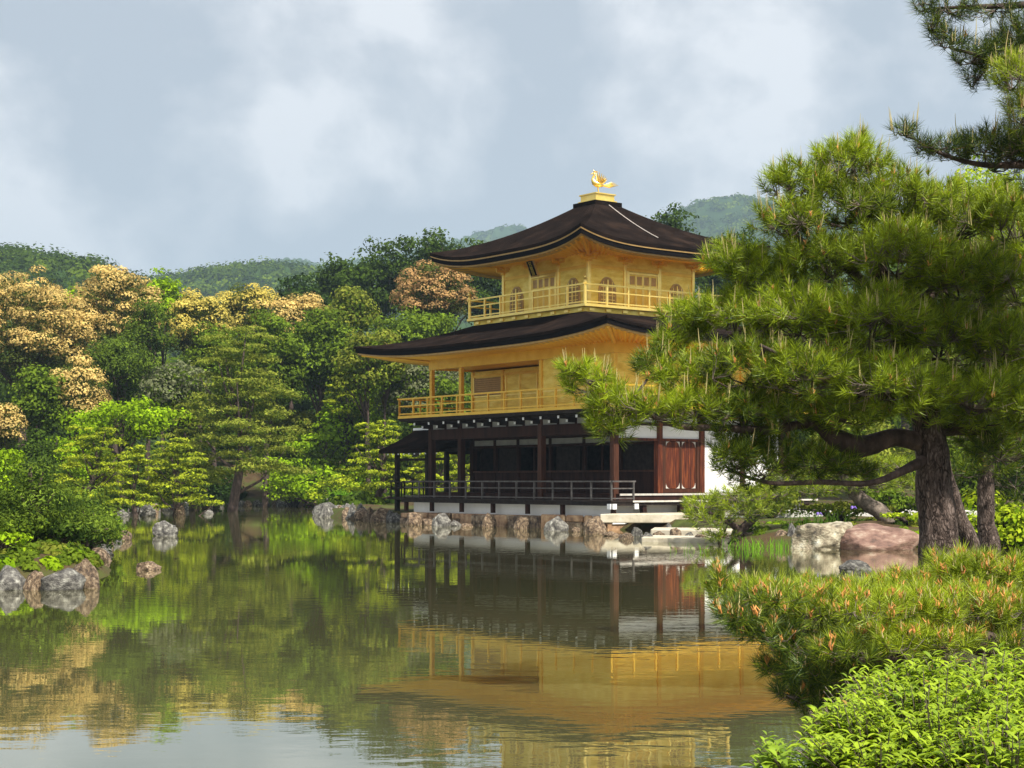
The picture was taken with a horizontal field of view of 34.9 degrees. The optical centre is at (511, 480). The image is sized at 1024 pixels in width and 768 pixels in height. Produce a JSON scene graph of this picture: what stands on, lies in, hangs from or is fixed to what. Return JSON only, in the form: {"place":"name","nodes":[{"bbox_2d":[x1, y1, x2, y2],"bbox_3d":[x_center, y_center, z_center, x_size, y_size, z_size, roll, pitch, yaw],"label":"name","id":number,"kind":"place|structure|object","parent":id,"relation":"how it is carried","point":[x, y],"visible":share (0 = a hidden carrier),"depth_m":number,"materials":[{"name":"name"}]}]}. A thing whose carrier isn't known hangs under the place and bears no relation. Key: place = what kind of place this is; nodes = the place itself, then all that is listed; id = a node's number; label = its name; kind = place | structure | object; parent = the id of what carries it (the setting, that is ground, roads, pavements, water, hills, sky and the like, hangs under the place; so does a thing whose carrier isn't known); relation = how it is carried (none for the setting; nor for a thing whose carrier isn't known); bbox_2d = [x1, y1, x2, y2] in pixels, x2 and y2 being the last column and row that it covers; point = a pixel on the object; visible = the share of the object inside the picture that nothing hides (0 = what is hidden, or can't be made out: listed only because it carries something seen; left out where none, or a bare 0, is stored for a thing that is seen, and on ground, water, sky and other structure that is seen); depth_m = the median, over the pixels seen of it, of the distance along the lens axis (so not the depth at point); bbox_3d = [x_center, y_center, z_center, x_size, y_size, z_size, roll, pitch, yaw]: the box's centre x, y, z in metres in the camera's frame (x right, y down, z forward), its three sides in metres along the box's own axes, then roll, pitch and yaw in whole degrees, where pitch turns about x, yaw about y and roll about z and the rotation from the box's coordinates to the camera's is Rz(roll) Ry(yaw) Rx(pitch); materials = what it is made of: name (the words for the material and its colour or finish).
{"place":"outdoors","nodes":[
{"label":"outdoors","id":0,"kind":"place"},
{"bbox_2d":[0,254,310,450],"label":"hill","id":1,"kind":"structure","parent":0,"point":[73,277],"depth_m":367.77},
{"bbox_2d":[0,242,217,445],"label":"hill forest","id":2,"kind":"object","parent":1,"relation":"on","point":[21,256],"visible":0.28,"depth_m":374.21,"materials":[{"name":"green plant"}]},
{"bbox_2d":[163,261,495,448],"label":"hill","id":3,"kind":"structure","parent":0,"point":[461,326],"depth_m":723.23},
{"bbox_2d":[141,256,501,334],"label":"hill forest","id":4,"kind":"object","parent":3,"relation":"on","point":[242,277],"visible":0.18,"depth_m":735.65,"materials":[{"name":"green plant"}]},
{"bbox_2d":[268,225,525,269],"bbox_3d":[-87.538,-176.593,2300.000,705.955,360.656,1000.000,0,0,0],"label":"hill","id":5,"kind":"structure","parent":0,"point":[498,233],"depth_m":2194.53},
{"bbox_2d":[268,224,526,283],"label":"hill forest","id":6,"kind":"object","parent":5,"relation":"on","point":[488,234],"visible":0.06,"depth_m":2198.76,"materials":[{"name":"green plant"}]},
{"bbox_2d":[0,505,917,767],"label":"pond water","id":7,"kind":"structure","parent":0,"point":[301,636],"depth_m":16.48,"materials":[{"name":"liquid"}]},
{"bbox_2d":[0,565,25,590],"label":"rock","id":8,"kind":"object","parent":7,"relation":"in","point":[11,578],"visible":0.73,"depth_m":25.89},
{"bbox_2d":[23,570,43,589],"bbox_3d":[-7.634,1.680,25.975,0.294,0.508,0.284,0,0,44],"label":"rock","id":9,"kind":"object","parent":7,"relation":"in","point":[33,581],"visible":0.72,"depth_m":25.91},
{"bbox_2d":[40,568,85,590],"bbox_3d":[-7.188,1.654,26.075,0.738,0.540,0.580,2,-1,-23],"label":"rock","id":10,"kind":"object","parent":7,"relation":"in","point":[69,579],"visible":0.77,"depth_m":25.84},
{"bbox_2d":[73,558,99,587],"bbox_3d":[-6.942,1.598,26.524,0.542,0.680,0.415,-5,0,15],"label":"rock","id":11,"kind":"object","parent":7,"relation":"in","point":[86,569],"visible":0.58,"depth_m":26.41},
{"bbox_2d":[152,520,177,535],"bbox_3d":[-10.958,1.615,51.570,0.786,0.754,0.571,0,0,5],"label":"rock","id":12,"kind":"object","parent":7,"relation":"in","point":[164,528],"visible":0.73,"depth_m":51.37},
{"bbox_2d":[543,516,568,530],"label":"rock","id":13,"kind":"object","parent":7,"relation":"in","point":[557,523],"visible":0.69,"depth_m":56.50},
{"bbox_2d":[583,516,605,533],"bbox_3d":[2.735,1.552,53.454,0.831,0.860,0.478,5,-5,11],"label":"rock","id":14,"kind":"object","parent":7,"relation":"in","point":[594,525],"visible":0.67,"depth_m":53.31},
{"bbox_2d":[722,535,789,549],"bbox_3d":[6.457,1.573,41.658,2.134,0.424,1.336,0,0,0],"label":"iris clump","id":15,"kind":"object","parent":7,"relation":"on","point":[757,546],"visible":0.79,"depth_m":41.58,"materials":[{"name":"green plant"}]},
{"bbox_2d":[790,521,852,549],"bbox_3d":[7.962,1.613,41.775,1.688,1.166,1.610,0,0,21],"label":"boulder","id":16,"kind":"object","parent":7,"relation":"in","point":[818,536],"visible":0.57,"depth_m":41.17,"materials":[{"name":"stone"}]},
{"bbox_2d":[839,560,871,572],"bbox_3d":[6.515,1.683,30.897,0.668,0.371,0.578,2,5,0],"label":"rock","id":17,"kind":"object","parent":7,"relation":"in","point":[853,565],"visible":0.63,"depth_m":30.74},
{"bbox_2d":[840,523,918,550],"bbox_3d":[9.327,1.560,41.394,2.198,1.001,1.654,-4,0,0],"label":"boulder","id":18,"kind":"object","parent":7,"relation":"in","point":[870,536],"visible":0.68,"depth_m":40.88,"materials":[{"name":"stone"}]},
{"bbox_2d":[0,450,1023,676],"bbox_3d":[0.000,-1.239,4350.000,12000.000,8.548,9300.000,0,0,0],"label":"ground","id":19,"kind":"structure","parent":0,"point":[254,493],"depth_m":56.85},
{"bbox_2d":[0,448,27,493],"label":"maple tree","id":20,"kind":"object","parent":19,"relation":"on","point":[6,455],"visible":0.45,"depth_m":65.67,"materials":[{"name":"green plant"}]},
{"bbox_2d":[0,402,28,454],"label":"chinquapin tree","id":21,"kind":"object","parent":19,"relation":"on","point":[10,421],"visible":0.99,"depth_m":89.66,"materials":[{"name":"beige plant"}]},
{"bbox_2d":[0,531,33,549],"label":"shrub","id":22,"kind":"object","parent":19,"relation":"on","point":[7,540],"visible":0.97,"depth_m":30.40,"materials":[{"name":"green plant"}]},
{"bbox_2d":[0,516,52,541],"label":"shrub","id":23,"kind":"object","parent":19,"relation":"on","point":[25,528],"visible":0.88,"depth_m":32.22,"materials":[{"name":"green plant"}]},
{"bbox_2d":[7,362,70,440],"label":"broadleaf tree","id":24,"kind":"object","parent":19,"relation":"on","point":[36,404],"visible":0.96,"depth_m":91.64,"materials":[{"name":"green plant"}]},
{"bbox_2d":[1,427,76,490],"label":"broadleaf tree","id":25,"kind":"object","parent":19,"relation":"on","point":[33,452],"visible":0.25,"depth_m":79.59,"materials":[{"name":"green plant"}]},
{"bbox_2d":[0,265,114,449],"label":"chinquapin tree","id":26,"kind":"object","parent":19,"relation":"on","point":[65,323],"visible":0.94,"depth_m":106.40,"materials":[{"name":"beige plant"}]},
{"bbox_2d":[36,518,96,543],"bbox_3d":[-9.124,1.200,33.023,1.473,0.940,1.054,0,0,0],"label":"shrub","id":27,"kind":"object","parent":19,"relation":"on","point":[58,532],"visible":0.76,"depth_m":32.78,"materials":[{"name":"green plant"}]},
{"bbox_2d":[0,459,133,541],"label":"bush","id":28,"kind":"object","parent":19,"relation":"on","point":[38,506],"visible":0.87,"depth_m":33.08,"materials":[{"name":"green plant"}]},
{"bbox_2d":[41,435,107,490],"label":"maple tree","id":29,"kind":"object","parent":19,"relation":"on","point":[64,441],"visible":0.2,"depth_m":81.67,"materials":[{"name":"green plant"}]},
{"bbox_2d":[46,353,111,456],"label":"chinquapin tree","id":30,"kind":"object","parent":19,"relation":"on","point":[90,398],"visible":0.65,"depth_m":93.40,"materials":[{"name":"beige plant"}]},
{"bbox_2d":[46,424,135,515],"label":"pine tree","id":31,"kind":"object","parent":19,"relation":"on","point":[108,468],"visible":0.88,"depth_m":75.67,"materials":[{"name":"green plant"}]},
{"bbox_2d":[63,491,125,551],"bbox_3d":[-9.504,1.063,36.032,1.873,1.696,1.630,0,0,20],"label":"bush","id":32,"kind":"object","parent":19,"relation":"on","point":[91,544],"visible":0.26,"depth_m":35.93,"materials":[{"name":"green plant"}]},
{"bbox_2d":[70,264,164,481],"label":"chinquapin tree","id":33,"kind":"object","parent":19,"relation":"on","point":[124,290],"visible":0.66,"depth_m":110.88,"materials":[{"name":"beige plant"}]},
{"bbox_2d":[53,395,195,508],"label":"maple tree","id":34,"kind":"object","parent":19,"relation":"on","point":[134,412],"visible":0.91,"depth_m":83.28,"materials":[{"name":"green plant"}]},
{"bbox_2d":[79,335,169,487],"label":"tree","id":35,"kind":"object","parent":19,"relation":"on","point":[111,354],"visible":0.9,"depth_m":99.27,"materials":[{"name":"green plant"}]},
{"bbox_2d":[115,444,170,515],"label":"pine tree","id":36,"kind":"object","parent":19,"relation":"on","point":[134,480],"visible":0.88,"depth_m":79.84,"materials":[{"name":"green plant"}]},
{"bbox_2d":[117,295,180,486],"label":"tree","id":37,"kind":"object","parent":19,"relation":"on","point":[149,335],"visible":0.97,"depth_m":103.66,"materials":[{"name":"green plant"}]},
{"bbox_2d":[143,266,186,449],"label":"broadleaf tree","id":38,"kind":"object","parent":19,"relation":"on","point":[166,289],"visible":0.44,"depth_m":117.61,"materials":[{"name":"green plant"}]},
{"bbox_2d":[134,358,217,502],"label":"broadleaf tree","id":39,"kind":"object","parent":19,"relation":"on","point":[164,386],"visible":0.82,"depth_m":96.97,"materials":[{"name":"green plant"}]},
{"bbox_2d":[138,437,224,515],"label":"pine tree","id":40,"kind":"object","parent":19,"relation":"on","point":[179,484],"visible":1,"depth_m":80.79,"materials":[{"name":"green plant"}]},
{"bbox_2d":[148,397,227,509],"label":"pine tree","id":41,"kind":"object","parent":19,"relation":"on","point":[185,431],"visible":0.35,"depth_m":96.66,"materials":[{"name":"green plant"}]},
{"bbox_2d":[163,287,239,448],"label":"chinquapin tree","id":42,"kind":"object","parent":19,"relation":"on","point":[188,307],"visible":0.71,"depth_m":115.04,"materials":[{"name":"beige plant"}]},
{"bbox_2d":[170,463,243,507],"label":"broadleaf tree","id":43,"kind":"object","parent":19,"relation":"on","point":[221,493],"visible":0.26,"depth_m":103.24,"materials":[{"name":"green plant"}]},
{"bbox_2d":[1,464,424,518],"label":"undergrowth","id":44,"kind":"object","parent":19,"relation":"on","point":[358,497],"visible":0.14,"depth_m":85.84,"materials":[{"name":"green plant"}]},
{"bbox_2d":[176,320,255,507],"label":"broadleaf tree","id":45,"kind":"object","parent":19,"relation":"on","point":[198,352],"visible":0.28,"depth_m":105.22,"materials":[{"name":"green plant"}]},
{"bbox_2d":[167,325,316,511],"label":"pine tree","id":46,"kind":"object","parent":19,"relation":"on","point":[239,426],"visible":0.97,"depth_m":91.54,"materials":[{"name":"green plant"}]},
{"bbox_2d":[213,282,282,467],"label":"chinquapin tree","id":47,"kind":"object","parent":19,"relation":"on","point":[238,300],"visible":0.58,"depth_m":123.15,"materials":[{"name":"beige plant"}]},
{"bbox_2d":[217,306,314,506],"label":"broadleaf tree","id":48,"kind":"object","parent":19,"relation":"on","point":[284,350],"visible":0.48,"depth_m":107.27,"materials":[{"name":"green plant"}]},
{"bbox_2d":[241,291,327,409],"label":"chinquapin tree","id":49,"kind":"object","parent":19,"relation":"on","point":[291,308],"visible":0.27,"depth_m":121.14,"materials":[{"name":"beige plant"}]},
{"bbox_2d":[248,407,330,504],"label":"broadleaf tree","id":50,"kind":"object","parent":19,"relation":"on","point":[306,422],"visible":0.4,"depth_m":110.86,"materials":[{"name":"green plant"}]},
{"bbox_2d":[258,427,329,505],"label":"maple tree","id":51,"kind":"object","parent":19,"relation":"on","point":[293,503],"visible":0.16,"depth_m":110.77,"materials":[{"name":"green plant"}]},
{"bbox_2d":[267,271,332,398],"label":"oak tree","id":52,"kind":"object","parent":19,"relation":"on","point":[303,287],"visible":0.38,"depth_m":151.37,"materials":[{"name":"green plant"}]},
{"bbox_2d":[280,306,359,463],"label":"broadleaf tree","id":53,"kind":"object","parent":19,"relation":"on","point":[322,351],"visible":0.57,"depth_m":109.13,"materials":[{"name":"green plant"}]},
{"bbox_2d":[257,432,387,506],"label":"maple tree","id":54,"kind":"object","parent":19,"relation":"on","point":[327,467],"visible":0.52,"depth_m":107.00,"materials":[{"name":"green plant"}]},
{"bbox_2d":[304,473,359,501],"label":"shrub","id":55,"kind":"object","parent":19,"relation":"on","point":[320,488],"visible":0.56,"depth_m":103.45,"materials":[{"name":"green plant"}]},
{"bbox_2d":[308,252,370,331],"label":"oak tree","id":56,"kind":"object","parent":19,"relation":"on","point":[327,277],"visible":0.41,"depth_m":154.84,"materials":[{"name":"green plant"}]},
{"bbox_2d":[315,367,373,474],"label":"pine tree","id":57,"kind":"object","parent":19,"relation":"on","point":[338,395],"visible":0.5,"depth_m":108.72,"materials":[{"name":"green plant"}]},
{"bbox_2d":[322,284,382,462],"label":"broadleaf tree","id":58,"kind":"object","parent":19,"relation":"on","point":[358,311],"visible":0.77,"depth_m":117.47,"materials":[{"name":"green plant"}]},
{"bbox_2d":[306,389,402,466],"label":"maple tree","id":59,"kind":"object","parent":19,"relation":"on","point":[330,430],"visible":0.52,"depth_m":108.85,"materials":[{"name":"green plant"}]},
{"bbox_2d":[325,328,406,491],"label":"broadleaf tree","id":60,"kind":"object","parent":19,"relation":"on","point":[351,360],"visible":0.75,"depth_m":103.62,"materials":[{"name":"green plant"}]},
{"bbox_2d":[331,236,408,405],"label":"oak tree","id":61,"kind":"object","parent":19,"relation":"on","point":[364,272],"visible":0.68,"depth_m":148.46,"materials":[{"name":"green plant"}]},
{"bbox_2d":[327,419,424,499],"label":"pine tree","id":62,"kind":"object","parent":19,"relation":"on","point":[384,465],"visible":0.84,"depth_m":85.79,"materials":[{"name":"green plant"}]},
{"bbox_2d":[362,361,410,493],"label":"chinquapin tree","id":63,"kind":"object","parent":19,"relation":"on","point":[385,398],"visible":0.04,"depth_m":105.88,"materials":[{"name":"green plant"}]},
{"bbox_2d":[368,303,460,483],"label":"broadleaf tree","id":64,"kind":"object","parent":19,"relation":"on","point":[420,326],"visible":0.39,"depth_m":110.21,"materials":[{"name":"green plant"}]},
{"bbox_2d":[371,364,469,484],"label":"broadleaf tree","id":65,"kind":"object","parent":19,"relation":"on","point":[415,379],"visible":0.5,"depth_m":106.67,"materials":[{"name":"green plant"}]},
{"bbox_2d":[389,259,479,390],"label":"chinquapin tree","id":66,"kind":"object","parent":19,"relation":"on","point":[433,284],"visible":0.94,"depth_m":120.82,"materials":[{"name":"beige plant"}]},
{"bbox_2d":[402,452,469,492],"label":"pine tree","id":67,"kind":"object","parent":19,"relation":"on","point":[440,474],"visible":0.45,"depth_m":95.71,"materials":[{"name":"green plant"}]},
{"bbox_2d":[375,226,497,330],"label":"oak tree","id":68,"kind":"object","parent":19,"relation":"on","point":[429,244],"visible":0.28,"depth_m":148.72,"materials":[{"name":"green plant"}]},
{"bbox_2d":[407,376,470,490],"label":"broadleaf tree","id":69,"kind":"object","parent":19,"relation":"on","point":[449,387],"visible":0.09,"depth_m":105.48,"materials":[{"name":"green plant"}]},
{"bbox_2d":[465,276,501,325],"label":"oak tree","id":70,"kind":"object","parent":19,"relation":"on","point":[483,286],"visible":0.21,"depth_m":149.95,"materials":[{"name":"green plant"}]},
{"bbox_2d":[0,351,1000,484],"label":"distant wood","id":71,"kind":"object","parent":19,"relation":"on","point":[307,405],"visible":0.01,"depth_m":123.95,"materials":[{"name":"green plant"}]},
{"bbox_2d":[0,517,1023,620],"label":"ground cover","id":72,"kind":"object","parent":19,"relation":"on","point":[27,553],"visible":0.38,"depth_m":30.40,"materials":[{"name":"green plant"}]},
{"bbox_2d":[400,512,624,529],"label":"stone embankment","id":73,"kind":"structure","parent":19,"relation":"on","point":[571,521],"depth_m":61.76,"materials":[{"name":"stone"}]},
{"bbox_2d":[354,170,866,523],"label":"pavilion","id":74,"kind":"structure","parent":19,"relation":"on","point":[601,273],"depth_m":63.00,"materials":[{"name":"gold paint"}]},
{"bbox_2d":[473,377,500,396],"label":"lattice window","id":75,"kind":"structure","parent":74,"relation":"in","point":[493,384],"depth_m":68.26,"materials":[{"name":"brown wood"}]},
{"bbox_2d":[565,278,580,305],"bbox_3d":[2.328,-7.290,62.604,0.059,1.050,0.903,0,0,-37],"label":"arched window","id":76,"kind":"structure","parent":74,"relation":"in","point":[573,297],"depth_m":62.55,"materials":[{"name":"gold metal"}]},
{"bbox_2d":[598,277,616,304],"bbox_3d":[3.661,-7.290,62.409,0.903,1.050,0.059,0,0,-37],"label":"arched window","id":77,"kind":"structure","parent":74,"relation":"in","point":[601,296],"depth_m":62.41,"materials":[{"name":"gold metal"}]},
{"bbox_2d":[665,441,680,487],"bbox_3d":[5.911,-0.590,60.204,0.780,1.730,0.097,0,0,-37],"label":"door","id":78,"kind":"structure","parent":74,"relation":"in","point":[672,449],"depth_m":60.18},
{"bbox_2d":[681,442,695,487],"bbox_3d":[6.549,-0.590,60.678,0.780,1.730,0.097,0,0,-37],"label":"door","id":79,"kind":"structure","parent":74,"relation":"in","point":[688,449],"depth_m":60.67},
{"bbox_2d":[600,512,699,522],"bbox_3d":[5.502,1.285,57.034,5.275,0.300,2.198,0,0,-37],"label":"stone landing","id":80,"kind":"object","parent":19,"relation":"on","point":[639,518],"visible":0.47,"depth_m":55.80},
{"bbox_2d":[645,202,699,277],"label":"broadleaf tree","id":81,"kind":"object","parent":19,"relation":"on","point":[672,220],"visible":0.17,"depth_m":149.41,"materials":[{"name":"green plant"}]},
{"bbox_2d":[642,535,729,542],"bbox_3d":[5.102,1.970,46.801,3.208,0.730,2.171,0,0,21],"label":"stone step","id":82,"kind":"object","parent":19,"relation":"on","point":[673,538],"visible":0.22,"depth_m":46.16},
{"bbox_2d":[651,527,732,535],"bbox_3d":[5.501,1.900,49.950,3.101,0.870,2.275,0,0,23],"label":"stone step","id":83,"kind":"object","parent":19,"relation":"on","point":[666,530],"visible":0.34,"depth_m":49.21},
{"bbox_2d":[695,226,771,322],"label":"broadleaf tree","id":84,"kind":"object","parent":19,"relation":"on","point":[709,281],"visible":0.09,"depth_m":148.90,"materials":[{"name":"green plant"}]},
{"bbox_2d":[680,477,794,544],"bbox_3d":[6.265,0.932,44.913,3.480,2.229,2.548,0,0,0],"label":"garden pine","id":85,"kind":"object","parent":19,"relation":"on","point":[751,510],"visible":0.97,"depth_m":44.70,"materials":[{"name":"green plant"}]},
{"bbox_2d":[550,113,1023,672],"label":"pine tree","id":86,"kind":"object","parent":19,"relation":"on","point":[916,391],"visible":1,"depth_m":12.73,"materials":[{"name":"green plant"}]},
{"bbox_2d":[739,730,854,767],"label":"leafy shrub","id":87,"kind":"object","parent":19,"relation":"on","point":[776,757],"visible":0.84,"depth_m":5.37,"materials":[{"name":"green plant"}]},
{"bbox_2d":[782,506,857,527],"bbox_3d":[8.421,0.981,44.639,2.295,0.612,1.214,0,0,0],"label":"iris clump","id":88,"kind":"object","parent":19,"relation":"on","point":[806,520],"visible":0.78,"depth_m":44.45,"materials":[{"name":"green plant"}]},
{"bbox_2d":[749,450,915,521],"bbox_3d":[9.139,0.216,45.909,5.283,2.674,2.903,0,0,0],"label":"garden pine","id":89,"kind":"object","parent":19,"relation":"on","point":[860,498],"visible":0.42,"depth_m":45.69,"materials":[{"name":"green plant"}]},
{"bbox_2d":[785,499,897,521],"bbox_3d":[9.392,1.011,46.845,2.628,1.008,2.615,0,0,-32],"label":"shrub","id":90,"kind":"object","parent":19,"relation":"on","point":[843,509],"visible":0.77,"depth_m":46.68,"materials":[{"name":"green plant"}]},
{"bbox_2d":[694,539,1023,725],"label":"dwarf pine","id":91,"kind":"object","parent":19,"relation":"on","point":[992,600],"visible":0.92,"depth_m":7.99,"materials":[{"name":"green plant"}]},
{"bbox_2d":[803,411,915,503],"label":"broadleaf tree","id":92,"kind":"object","parent":19,"relation":"on","point":[899,451],"visible":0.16,"depth_m":76.89,"materials":[{"name":"green plant"}]},
{"bbox_2d":[726,220,1023,560],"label":"pine tree","id":93,"kind":"object","parent":19,"relation":"on","point":[987,531],"visible":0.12,"depth_m":16.93,"materials":[{"name":"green plant"}]},
{"bbox_2d":[867,488,916,512],"bbox_3d":[11.672,0.772,50.032,2.392,1.394,2.185,0,0,0],"label":"shrub","id":94,"kind":"object","parent":19,"relation":"on","point":[892,497],"visible":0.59,"depth_m":49.56,"materials":[{"name":"green plant"}]},
{"bbox_2d":[879,512,917,524],"bbox_3d":[10.978,1.200,44.902,1.424,0.713,1.371,0,0,-43],"label":"shrub","id":95,"kind":"object","parent":19,"relation":"on","point":[904,517],"visible":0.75,"depth_m":44.80,"materials":[{"name":"green plant"}]},
{"bbox_2d":[785,640,1023,767],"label":"leafy shrub","id":96,"kind":"object","parent":19,"relation":"on","point":[925,716],"visible":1,"depth_m":5.39,"materials":[{"name":"green plant"}]},
{"bbox_2d":[882,343,985,622],"bbox_3d":[3.842,0.236,14.604,0.986,3.184,0.921,0,0,0],"label":"pine tree","id":97,"kind":"object","parent":19,"relation":"on","point":[967,534],"visible":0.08,"depth_m":14.54,"materials":[{"name":"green plant"}]},
{"bbox_2d":[883,0,1023,195],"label":"pine tree","id":98,"kind":"object","parent":19,"relation":"on","point":[1009,66],"visible":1,"depth_m":11.43,"materials":[{"name":"green plant"}]},
{"bbox_2d":[901,438,1023,508],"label":"broadleaf tree","id":99,"kind":"object","parent":19,"relation":"on","point":[970,484],"visible":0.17,"depth_m":60.96,"materials":[{"name":"green plant"}]},
{"bbox_2d":[935,151,1023,404],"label":"broadleaf tree","id":100,"kind":"object","parent":19,"relation":"on","point":[977,176],"visible":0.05,"depth_m":94.22,"materials":[{"name":"green plant"}]},
{"bbox_2d":[958,489,1023,559],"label":"shrub","id":101,"kind":"object","parent":19,"relation":"on","point":[1009,520],"visible":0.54,"depth_m":26.76,"materials":[{"name":"green plant"}]},
{"bbox_2d":[0,0,1023,277],"label":"sky","id":102,"kind":"structure","parent":0,"point":[144,135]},
{"bbox_2d":[662,196,943,325],"bbox_3d":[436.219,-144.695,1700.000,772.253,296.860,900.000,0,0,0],"label":"round hill","id":103,"kind":"structure","parent":0,"point":[717,215],"depth_m":1535.68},
{"bbox_2d":[657,192,934,277],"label":"hill forest","id":104,"kind":"object","parent":103,"relation":"on","point":[692,208],"visible":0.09,"depth_m":1546.85,"materials":[{"name":"green plant"}]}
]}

